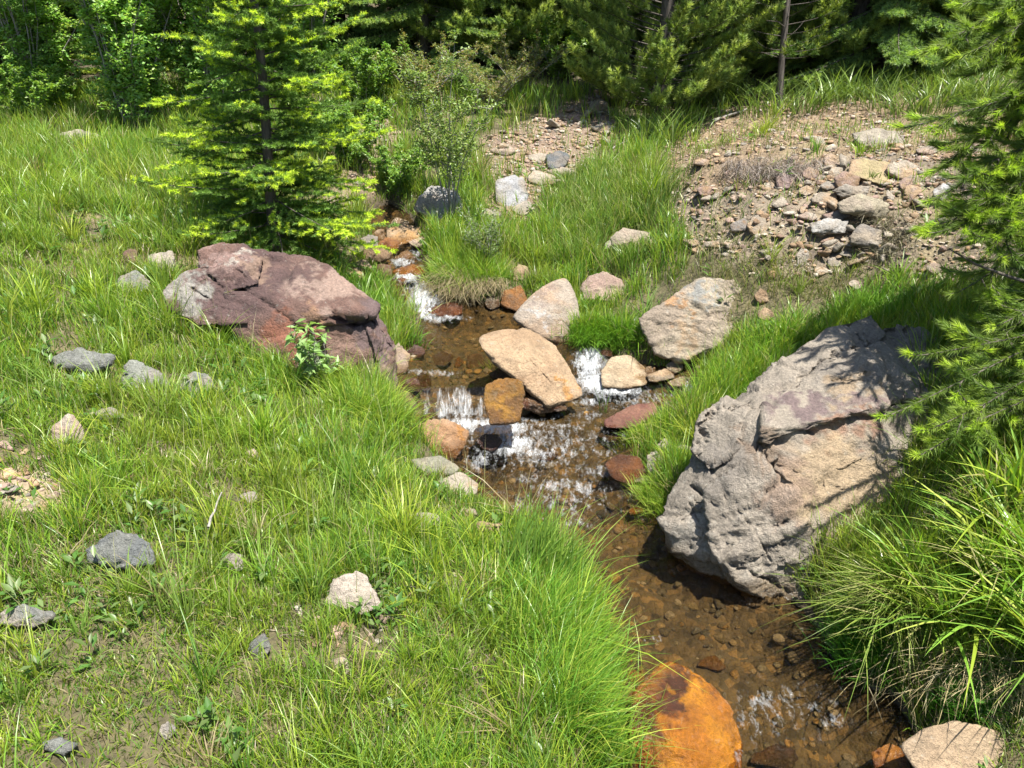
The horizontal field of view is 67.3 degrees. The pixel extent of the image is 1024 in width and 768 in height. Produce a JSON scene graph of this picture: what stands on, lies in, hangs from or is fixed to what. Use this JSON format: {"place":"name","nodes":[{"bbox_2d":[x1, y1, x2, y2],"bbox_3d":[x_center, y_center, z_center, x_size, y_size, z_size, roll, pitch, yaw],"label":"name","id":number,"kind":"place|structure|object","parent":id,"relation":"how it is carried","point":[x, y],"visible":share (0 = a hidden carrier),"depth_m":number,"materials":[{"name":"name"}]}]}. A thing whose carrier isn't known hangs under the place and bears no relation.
{"place":"outdoors","nodes":[
{"label":"outdoors","id":0,"kind":"place"},
{"bbox_2d":[0,3,1023,767],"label":"ground","id":1,"kind":"structure","parent":0,"point":[810,685],"depth_m":4.09,"materials":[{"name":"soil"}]},
{"bbox_2d":[0,604,55,627],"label":"stone","id":2,"kind":"object","parent":1,"relation":"on","point":[15,619],"visible":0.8,"depth_m":2.51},
{"bbox_2d":[0,57,82,119],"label":"shrub","id":3,"kind":"object","parent":1,"relation":"on","point":[48,86],"visible":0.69,"depth_m":8.91,"materials":[{"name":"green plant"}]},
{"bbox_2d":[0,0,90,102],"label":"leafy bush","id":4,"kind":"object","parent":1,"relation":"on","point":[36,27],"visible":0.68,"depth_m":9.39,"materials":[{"name":"green plant"}]},
{"bbox_2d":[0,0,101,111],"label":"fir tree","id":5,"kind":"object","parent":1,"relation":"on","point":[83,69],"visible":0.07,"depth_m":10.31,"materials":[{"name":"green plant"}]},
{"bbox_2d":[43,737,77,755],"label":"stone","id":6,"kind":"object","parent":1,"relation":"on","point":[52,745],"visible":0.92,"depth_m":2.16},
{"bbox_2d":[51,413,84,445],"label":"stone","id":7,"kind":"object","parent":1,"relation":"on","point":[65,419],"visible":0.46,"depth_m":3.36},
{"bbox_2d":[49,347,115,374],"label":"stone","id":8,"kind":"object","parent":1,"relation":"on","point":[77,356],"visible":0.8,"depth_m":3.95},
{"bbox_2d":[2,3,184,75],"bbox_3d":[-7.259,-8.796,11.433,4.444,9.045,4.341,9,27,19],"label":"spruce tree","id":9,"kind":"object","parent":1,"relation":"on","point":[71,29],"visible":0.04,"depth_m":12.04,"materials":[{"name":"green plant"}]},
{"bbox_2d":[52,0,182,129],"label":"leafy bush","id":10,"kind":"object","parent":1,"relation":"on","point":[133,67],"visible":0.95,"depth_m":8.72,"materials":[{"name":"green plant"}]},
{"bbox_2d":[85,530,155,570],"bbox_3d":[-1.441,0.625,2.837,0.224,0.231,0.294,-12,28,-24],"label":"stone","id":11,"kind":"object","parent":1,"relation":"on","point":[105,547],"visible":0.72,"depth_m":2.75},
{"bbox_2d":[117,270,150,291],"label":"stone","id":12,"kind":"object","parent":1,"relation":"on","point":[134,274],"visible":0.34,"depth_m":4.89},
{"bbox_2d":[121,360,169,390],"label":"stone","id":13,"kind":"object","parent":1,"relation":"on","point":[135,367],"visible":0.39,"depth_m":3.98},
{"bbox_2d":[148,250,174,270],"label":"stone","id":14,"kind":"object","parent":1,"relation":"on","point":[168,253],"visible":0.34,"depth_m":5.22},
{"bbox_2d":[142,0,247,112],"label":"leafy bush","id":15,"kind":"object","parent":1,"relation":"on","point":[193,68],"visible":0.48,"depth_m":9.21,"materials":[{"name":"green plant"}]},
{"bbox_2d":[176,371,213,395],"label":"stone","id":16,"kind":"object","parent":1,"relation":"on","point":[194,374],"visible":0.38,"depth_m":4.08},
{"bbox_2d":[248,633,270,657],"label":"stone","id":17,"kind":"object","parent":1,"relation":"on","point":[255,642],"visible":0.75,"depth_m":2.56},
{"bbox_2d":[128,0,398,276],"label":"fir sapling","id":18,"kind":"object","parent":1,"relation":"on","point":[301,135],"visible":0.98,"depth_m":5.60,"materials":[{"name":"green plant"}]},
{"bbox_2d":[168,0,358,69],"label":"spruce tree","id":19,"kind":"object","parent":1,"relation":"on","point":[249,53],"visible":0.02,"depth_m":11.90,"materials":[{"name":"green plant"}]},
{"bbox_2d":[163,242,397,390],"bbox_3d":[-1.459,-0.385,5.079,1.513,1.083,1.156,0,25,0],"label":"boulder","id":20,"kind":"object","parent":1,"relation":"on","point":[276,293],"visible":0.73,"depth_m":4.73,"materials":[{"name":"stone"}]},
{"bbox_2d":[262,0,345,74],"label":"leafy bush","id":21,"kind":"object","parent":1,"relation":"on","point":[310,23],"visible":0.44,"depth_m":10.45,"materials":[{"name":"green plant"}]},
{"bbox_2d":[284,318,344,382],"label":"thistle plant","id":22,"kind":"object","parent":1,"relation":"on","point":[314,363],"visible":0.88,"depth_m":4.49,"materials":[{"name":"green plant"}]},
{"bbox_2d":[231,0,422,97],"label":"spruce tree","id":23,"kind":"object","parent":1,"relation":"on","point":[352,11],"visible":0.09,"depth_m":11.03,"materials":[{"name":"green plant"}]},
{"bbox_2d":[219,324,441,440],"bbox_3d":[-1.149,0.044,4.551,1.582,0.769,1.107,0,25,0],"label":"grass tussock","id":24,"kind":"object","parent":1,"relation":"on","point":[328,382],"depth_m":4.45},
{"bbox_2d":[299,97,396,169],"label":"shrub","id":25,"kind":"object","parent":1,"relation":"on","point":[369,125],"visible":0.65,"depth_m":7.99,"materials":[{"name":"green plant"}]},
{"bbox_2d":[325,571,379,614],"bbox_3d":[-0.584,0.799,2.885,0.219,0.214,0.210,0,25,0],"label":"stone","id":26,"kind":"object","parent":1,"relation":"on","point":[343,586],"visible":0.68,"depth_m":2.81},
{"bbox_2d":[309,39,409,111],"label":"shrub","id":27,"kind":"object","parent":1,"relation":"on","point":[370,85],"visible":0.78,"depth_m":9.52,"materials":[{"name":"green plant"}]},
{"bbox_2d":[363,247,391,262],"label":"stone","id":28,"kind":"object","parent":1,"relation":"on","point":[383,256],"visible":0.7,"depth_m":6.63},
{"bbox_2d":[339,267,432,351],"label":"grass tussock","id":29,"kind":"object","parent":1,"relation":"on","point":[358,283],"depth_m":5.93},
{"bbox_2d":[352,140,437,197],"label":"shrub","id":30,"kind":"object","parent":1,"relation":"on","point":[395,182],"visible":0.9,"depth_m":7.76,"materials":[{"name":"green plant"}]},
{"bbox_2d":[395,343,409,374],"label":"stone","id":31,"kind":"object","parent":1,"relation":"on","point":[402,353],"visible":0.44,"depth_m":5.15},
{"bbox_2d":[385,223,420,246],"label":"stone","id":32,"kind":"object","parent":1,"relation":"on","point":[402,233],"visible":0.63,"depth_m":7.25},
{"bbox_2d":[394,250,417,265],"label":"stone","id":33,"kind":"object","parent":1,"relation":"on","point":[406,255],"visible":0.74,"depth_m":6.91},
{"bbox_2d":[392,264,425,281],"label":"stone","id":34,"kind":"object","parent":1,"relation":"on","point":[411,269],"visible":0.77,"depth_m":6.62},
{"bbox_2d":[402,377,421,392],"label":"stone","id":35,"kind":"object","parent":1,"relation":"on","point":[416,385],"visible":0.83,"depth_m":4.96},
{"bbox_2d":[369,29,477,107],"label":"brownish shrub","id":36,"kind":"object","parent":1,"relation":"on","point":[437,81],"visible":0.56,"depth_m":9.83,"materials":[{"name":"green plant"}]},
{"bbox_2d":[331,0,536,102],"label":"spruce tree","id":37,"kind":"object","parent":1,"relation":"on","point":[385,21],"visible":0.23,"depth_m":10.60,"materials":[{"name":"green plant"}]},
{"bbox_2d":[412,456,458,476],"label":"boulder","id":38,"kind":"object","parent":1,"relation":"on","point":[430,462],"visible":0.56,"depth_m":4.04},
{"bbox_2d":[414,185,462,219],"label":"stone","id":39,"kind":"object","parent":1,"relation":"on","point":[430,196],"visible":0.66,"depth_m":7.33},
{"bbox_2d":[418,418,468,458],"bbox_3d":[-0.417,0.357,4.721,0.315,0.284,0.343,0,25,0],"label":"boulder","id":40,"kind":"object","parent":1,"relation":"on","point":[458,433],"visible":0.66,"depth_m":4.64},
{"bbox_2d":[426,302,462,318],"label":"stone","id":41,"kind":"object","parent":1,"relation":"on","point":[444,310],"visible":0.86,"depth_m":6.16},
{"bbox_2d":[395,30,504,217],"bbox_3d":[-0.631,-2.268,6.908,0.782,1.668,1.356,-13,28,-26],"label":"thin shrub","id":42,"kind":"object","parent":1,"relation":"on","point":[451,145],"visible":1,"depth_m":6.78,"materials":[{"name":"green plant"}]},
{"bbox_2d":[440,472,477,498],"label":"boulder","id":43,"kind":"object","parent":1,"relation":"on","point":[459,477],"visible":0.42,"depth_m":3.89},
{"bbox_2d":[404,242,522,307],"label":"grass tussock","id":44,"kind":"object","parent":1,"relation":"on","point":[435,275],"depth_m":6.29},
{"bbox_2d":[388,0,556,66],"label":"pine tree","id":45,"kind":"object","parent":1,"relation":"on","point":[468,8],"visible":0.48,"depth_m":10.85,"materials":[{"name":"green plant"}]},
{"bbox_2d":[467,354,485,368],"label":"stone","id":46,"kind":"object","parent":1,"relation":"on","point":[476,360],"visible":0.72,"depth_m":5.54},
{"bbox_2d":[456,204,507,264],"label":"shrub","id":47,"kind":"object","parent":1,"relation":"on","point":[479,237],"visible":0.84,"depth_m":6.45,"materials":[{"name":"green plant"}]},
{"bbox_2d":[451,48,536,112],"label":"shrub","id":48,"kind":"object","parent":1,"relation":"on","point":[494,93],"visible":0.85,"depth_m":9.63,"materials":[{"name":"green plant"}]},
{"bbox_2d":[483,378,524,425],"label":"boulder","id":49,"kind":"object","parent":1,"relation":"on","point":[503,400],"visible":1,"depth_m":4.51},
{"bbox_2d":[0,120,1018,767],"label":"meadow herbs","id":50,"kind":"object","parent":1,"relation":"on","point":[206,708],"visible":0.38,"depth_m":2.96,"materials":[{"name":"green plant"}]},
{"bbox_2d":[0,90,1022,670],"bbox_3d":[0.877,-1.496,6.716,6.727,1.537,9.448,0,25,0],"label":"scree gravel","id":51,"kind":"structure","parent":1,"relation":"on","point":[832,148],"depth_m":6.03,"materials":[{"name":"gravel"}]},
{"bbox_2d":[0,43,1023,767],"bbox_3d":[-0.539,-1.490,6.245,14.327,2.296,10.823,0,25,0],"label":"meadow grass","id":52,"kind":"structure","parent":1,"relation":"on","point":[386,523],"depth_m":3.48,"materials":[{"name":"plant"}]},
{"bbox_2d":[495,175,528,205],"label":"stone","id":53,"kind":"object","parent":1,"relation":"on","point":[512,183],"visible":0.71,"depth_m":7.56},
{"bbox_2d":[500,285,526,311],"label":"stone","id":54,"kind":"object","parent":1,"relation":"on","point":[514,299],"visible":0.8,"depth_m":6.18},
{"bbox_2d":[476,27,567,93],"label":"shrub","id":55,"kind":"object","parent":1,"relation":"on","point":[536,59],"visible":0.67,"depth_m":10.31,"materials":[{"name":"green plant"}]},
{"bbox_2d":[479,328,581,407],"bbox_3d":[0.107,-0.099,5.018,0.560,0.398,0.592,-10,27,-21],"label":"boulder","id":56,"kind":"object","parent":1,"relation":"on","point":[535,363],"visible":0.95,"depth_m":4.95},
{"bbox_2d":[528,170,555,185],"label":"stone","id":57,"kind":"object","parent":1,"relation":"on","point":[537,174],"visible":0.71,"depth_m":7.96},
{"bbox_2d":[522,396,566,414],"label":"stone","id":58,"kind":"object","parent":1,"relation":"on","point":[533,405],"visible":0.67,"depth_m":4.89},
{"bbox_2d":[477,0,614,59],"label":"pine tree","id":59,"kind":"object","parent":1,"relation":"on","point":[556,36],"visible":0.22,"depth_m":11.30,"materials":[{"name":"green plant"}]},
{"bbox_2d":[513,278,579,344],"bbox_3d":[0.260,-0.516,5.857,0.505,0.503,0.588,0,25,0],"label":"boulder","id":60,"kind":"object","parent":1,"relation":"on","point":[537,308],"visible":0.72,"depth_m":5.70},
{"bbox_2d":[509,15,599,79],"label":"shrub","id":61,"kind":"object","parent":1,"relation":"on","point":[558,67],"visible":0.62,"depth_m":10.96,"materials":[{"name":"green plant"}]},
{"bbox_2d":[546,151,569,168],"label":"stone","id":62,"kind":"object","parent":1,"relation":"on","point":[556,157],"visible":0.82,"depth_m":8.45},
{"bbox_2d":[487,479,647,591],"bbox_3d":[0.250,0.692,3.214,0.697,0.602,0.542,10,27,21],"label":"grass tussock","id":63,"kind":"object","parent":1,"relation":"on","point":[546,533],"depth_m":3.19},
{"bbox_2d":[466,529,702,767],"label":"grass tussock","id":64,"kind":"object","parent":1,"relation":"on","point":[583,684],"depth_m":2.75,"materials":[{"name":"plant"}]},
{"bbox_2d":[551,308,647,368],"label":"grass tussock","id":65,"kind":"object","parent":1,"relation":"on","point":[591,336],"depth_m":5.52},
{"bbox_2d":[544,0,657,56],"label":"pine tree","id":66,"kind":"object","parent":1,"relation":"on","point":[557,13],"visible":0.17,"depth_m":11.38,"materials":[{"name":"green plant"}]},
{"bbox_2d":[580,271,623,303],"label":"boulder","id":67,"kind":"object","parent":1,"relation":"on","point":[598,280],"visible":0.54,"depth_m":6.08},
{"bbox_2d":[524,135,698,279],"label":"tall bank grass","id":68,"kind":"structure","parent":1,"relation":"on","point":[606,193],"depth_m":6.86,"materials":[{"name":"plant"}]},
{"bbox_2d":[601,355,647,389],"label":"boulder","id":69,"kind":"object","parent":1,"relation":"on","point":[623,372],"visible":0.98,"depth_m":5.32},
{"bbox_2d":[604,454,645,484],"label":"boulder","id":70,"kind":"object","parent":1,"relation":"on","point":[625,465],"visible":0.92,"depth_m":4.34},
{"bbox_2d":[610,228,649,247],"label":"stone","id":71,"kind":"object","parent":1,"relation":"on","point":[625,234],"visible":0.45,"depth_m":6.48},
{"bbox_2d":[604,402,656,428],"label":"boulder","id":72,"kind":"object","parent":1,"relation":"on","point":[620,418],"visible":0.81,"depth_m":4.85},
{"bbox_2d":[647,369,673,381],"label":"stone","id":73,"kind":"object","parent":1,"relation":"on","point":[661,375],"visible":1,"depth_m":5.31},
{"bbox_2d":[599,385,740,534],"bbox_3d":[1.045,0.381,4.519,1.054,0.429,1.402,0,25,0],"label":"grass tussock","id":74,"kind":"object","parent":1,"relation":"on","point":[655,497],"depth_m":4.22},
{"bbox_2d":[556,0,786,114],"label":"pine tree","id":75,"kind":"object","parent":1,"relation":"on","point":[660,73],"visible":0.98,"depth_m":9.17,"materials":[{"name":"green plant"}]},
{"bbox_2d":[628,661,742,767],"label":"boulder","id":76,"kind":"object","parent":1,"relation":"on","point":[714,741],"visible":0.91,"depth_m":2.83,"materials":[{"name":"stone"}]},
{"bbox_2d":[639,277,740,363],"bbox_3d":[1.326,-0.465,5.533,0.885,0.595,0.640,0,25,0],"label":"boulder","id":77,"kind":"object","parent":1,"relation":"on","point":[691,332],"visible":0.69,"depth_m":5.35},
{"bbox_2d":[698,655,725,671],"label":"stone","id":78,"kind":"object","parent":1,"relation":"on","point":[717,664],"visible":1,"depth_m":3.33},
{"bbox_2d":[640,0,822,73],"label":"pine tree","id":79,"kind":"object","parent":1,"relation":"on","point":[751,59],"visible":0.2,"depth_m":10.43,"materials":[{"name":"green plant"}]},
{"bbox_2d":[730,218,748,231],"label":"stone","id":80,"kind":"object","parent":1,"relation":"on","point":[739,225],"visible":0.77,"depth_m":5.73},
{"bbox_2d":[658,296,836,411],"bbox_3d":[1.551,-0.147,5.028,1.422,0.696,0.731,-14,29,-28],"label":"grass tussock","id":81,"kind":"object","parent":1,"relation":"on","point":[776,332],"depth_m":5.07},
{"bbox_2d":[747,217,766,235],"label":"stone","id":82,"kind":"object","parent":1,"relation":"on","point":[752,228],"visible":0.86,"depth_m":5.62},
{"bbox_2d":[702,149,839,187],"bbox_3d":[2.014,-1.681,6.064,1.170,0.367,0.728,20,32,37],"label":"dry root mat","id":83,"kind":"object","parent":1,"relation":"on","point":[772,170],"visible":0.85,"depth_m":6.13,"materials":[{"name":"brown plant"}]},
{"bbox_2d":[750,743,797,767],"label":"stone","id":84,"kind":"object","parent":1,"relation":"on","point":[774,753],"visible":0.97,"depth_m":2.89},
{"bbox_2d":[657,198,897,315],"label":"sparse dry grass","id":85,"kind":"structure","parent":1,"relation":"on","point":[778,270],"depth_m":5.41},
{"bbox_2d":[776,172,794,189],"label":"stone","id":86,"kind":"object","parent":1,"relation":"on","point":[787,183],"visible":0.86,"depth_m":5.92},
{"bbox_2d":[725,0,848,107],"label":"young pine","id":87,"kind":"object","parent":1,"relation":"on","point":[784,44],"visible":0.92,"depth_m":9.04,"materials":[{"name":"green plant"}]},
{"bbox_2d":[656,315,940,606],"bbox_3d":[1.688,0.493,4.105,1.996,1.403,1.110,-21,32,-38],"label":"boulder","id":88,"kind":"object","parent":1,"relation":"on","point":[778,444],"visible":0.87,"depth_m":3.67,"materials":[{"name":"stone"}]},
{"bbox_2d":[588,58,1019,146],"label":"forest edge grass","id":89,"kind":"structure","parent":1,"relation":"on","point":[924,101],"depth_m":8.70,"materials":[{"name":"plant"}]},
{"bbox_2d":[811,192,836,207],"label":"stone","id":90,"kind":"object","parent":1,"relation":"on","point":[822,197],"visible":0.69,"depth_m":5.61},
{"bbox_2d":[809,218,848,234],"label":"stone","id":91,"kind":"object","parent":1,"relation":"on","point":[828,226],"visible":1,"depth_m":5.44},
{"bbox_2d":[833,171,859,187],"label":"stone","id":92,"kind":"object","parent":1,"relation":"on","point":[843,178],"visible":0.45,"depth_m":5.67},
{"bbox_2d":[832,184,869,198],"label":"stone","id":93,"kind":"object","parent":1,"relation":"on","point":[844,191],"visible":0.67,"depth_m":5.58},
{"bbox_2d":[749,0,971,62],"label":"pine tree","id":94,"kind":"object","parent":1,"relation":"on","point":[856,43],"visible":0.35,"depth_m":9.75,"materials":[{"name":"green plant"}]},
{"bbox_2d":[837,193,888,218],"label":"stone","id":95,"kind":"object","parent":1,"relation":"on","point":[859,204],"visible":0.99,"depth_m":5.43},
{"bbox_2d":[745,0,985,93],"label":"spruce tree","id":96,"kind":"object","parent":1,"relation":"on","point":[893,47],"visible":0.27,"depth_m":9.46,"materials":[{"name":"green plant"}]},
{"bbox_2d":[850,224,883,248],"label":"stone","id":97,"kind":"object","parent":1,"relation":"on","point":[862,234],"visible":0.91,"depth_m":5.33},
{"bbox_2d":[756,503,981,705],"bbox_3d":[1.310,0.845,3.101,0.809,0.600,1.044,-4,25,-8],"label":"grass tussock","id":98,"kind":"object","parent":1,"relation":"on","point":[891,603],"depth_m":3.05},
{"bbox_2d":[848,158,889,185],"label":"stone","id":99,"kind":"object","parent":1,"relation":"on","point":[857,167],"visible":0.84,"depth_m":5.75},
{"bbox_2d":[851,128,903,146],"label":"stone","id":100,"kind":"object","parent":1,"relation":"on","point":[871,133],"visible":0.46,"depth_m":6.34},
{"bbox_2d":[790,256,967,335],"bbox_3d":[2.330,-0.580,4.988,1.106,0.634,0.672,10,27,20],"label":"grass tussock","id":101,"kind":"object","parent":1,"relation":"on","point":[878,301],"depth_m":5.02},
{"bbox_2d":[791,558,974,697],"bbox_3d":[1.520,0.967,3.087,0.689,0.556,0.633,-6,26,-12],"label":"grass tussock","id":102,"kind":"object","parent":1,"relation":"on","point":[854,665],"depth_m":3.09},
{"bbox_2d":[845,197,932,271],"bbox_3d":[2.600,-1.010,5.294,0.679,0.492,0.642,14,29,28],"label":"dry root mat","id":103,"kind":"object","parent":1,"relation":"on","point":[893,226],"visible":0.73,"depth_m":5.30,"materials":[{"name":"brown plant"}]},
{"bbox_2d":[871,743,910,767],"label":"boulder","id":104,"kind":"object","parent":1,"relation":"on","point":[889,755],"visible":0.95,"depth_m":2.77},
{"bbox_2d":[887,160,917,179],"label":"stone","id":105,"kind":"object","parent":1,"relation":"on","point":[900,165],"visible":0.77,"depth_m":5.69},
{"bbox_2d":[805,612,1023,733],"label":"dead bank grass","id":106,"kind":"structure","parent":1,"relation":"on","point":[965,676],"depth_m":2.78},
{"bbox_2d":[824,410,1023,725],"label":"bank sedge","id":107,"kind":"object","parent":1,"relation":"on","point":[1011,530],"visible":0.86,"depth_m":2.92,"materials":[{"name":"green plant"}]},
{"bbox_2d":[862,453,1023,722],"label":"grass clump","id":108,"kind":"object","parent":1,"relation":"on","point":[1021,662],"visible":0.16,"depth_m":2.82,"materials":[{"name":"green plant"}]},
{"bbox_2d":[871,0,1023,467],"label":"pine tree","id":109,"kind":"object","parent":1,"relation":"on","point":[1000,20],"visible":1,"depth_m":3.38,"materials":[{"name":"green plant"}]},
{"bbox_2d":[901,721,1006,767],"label":"boulder","id":110,"kind":"object","parent":1,"relation":"on","point":[938,746],"visible":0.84,"depth_m":2.57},
{"bbox_2d":[901,652,1022,730],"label":"grass tussock","id":111,"kind":"object","parent":1,"relation":"on","point":[951,702],"depth_m":2.74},
{"bbox_2d":[370,206,904,767],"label":"streambed gravel","id":112,"kind":"structure","parent":0,"point":[798,630],"depth_m":3.62,"materials":[{"name":"gravel"}]},
{"bbox_2d":[432,351,452,366],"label":"stone","id":113,"kind":"object","parent":112,"relation":"on","point":[444,356],"visible":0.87,"depth_m":5.54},
{"bbox_2d":[371,206,910,767],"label":"water","id":114,"kind":"structure","parent":0,"point":[423,300],"depth_m":5.02,"materials":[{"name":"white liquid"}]},
{"bbox_2d":[477,434,501,450],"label":"stone","id":115,"kind":"object","parent":114,"relation":"in","point":[490,442],"visible":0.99,"depth_m":4.61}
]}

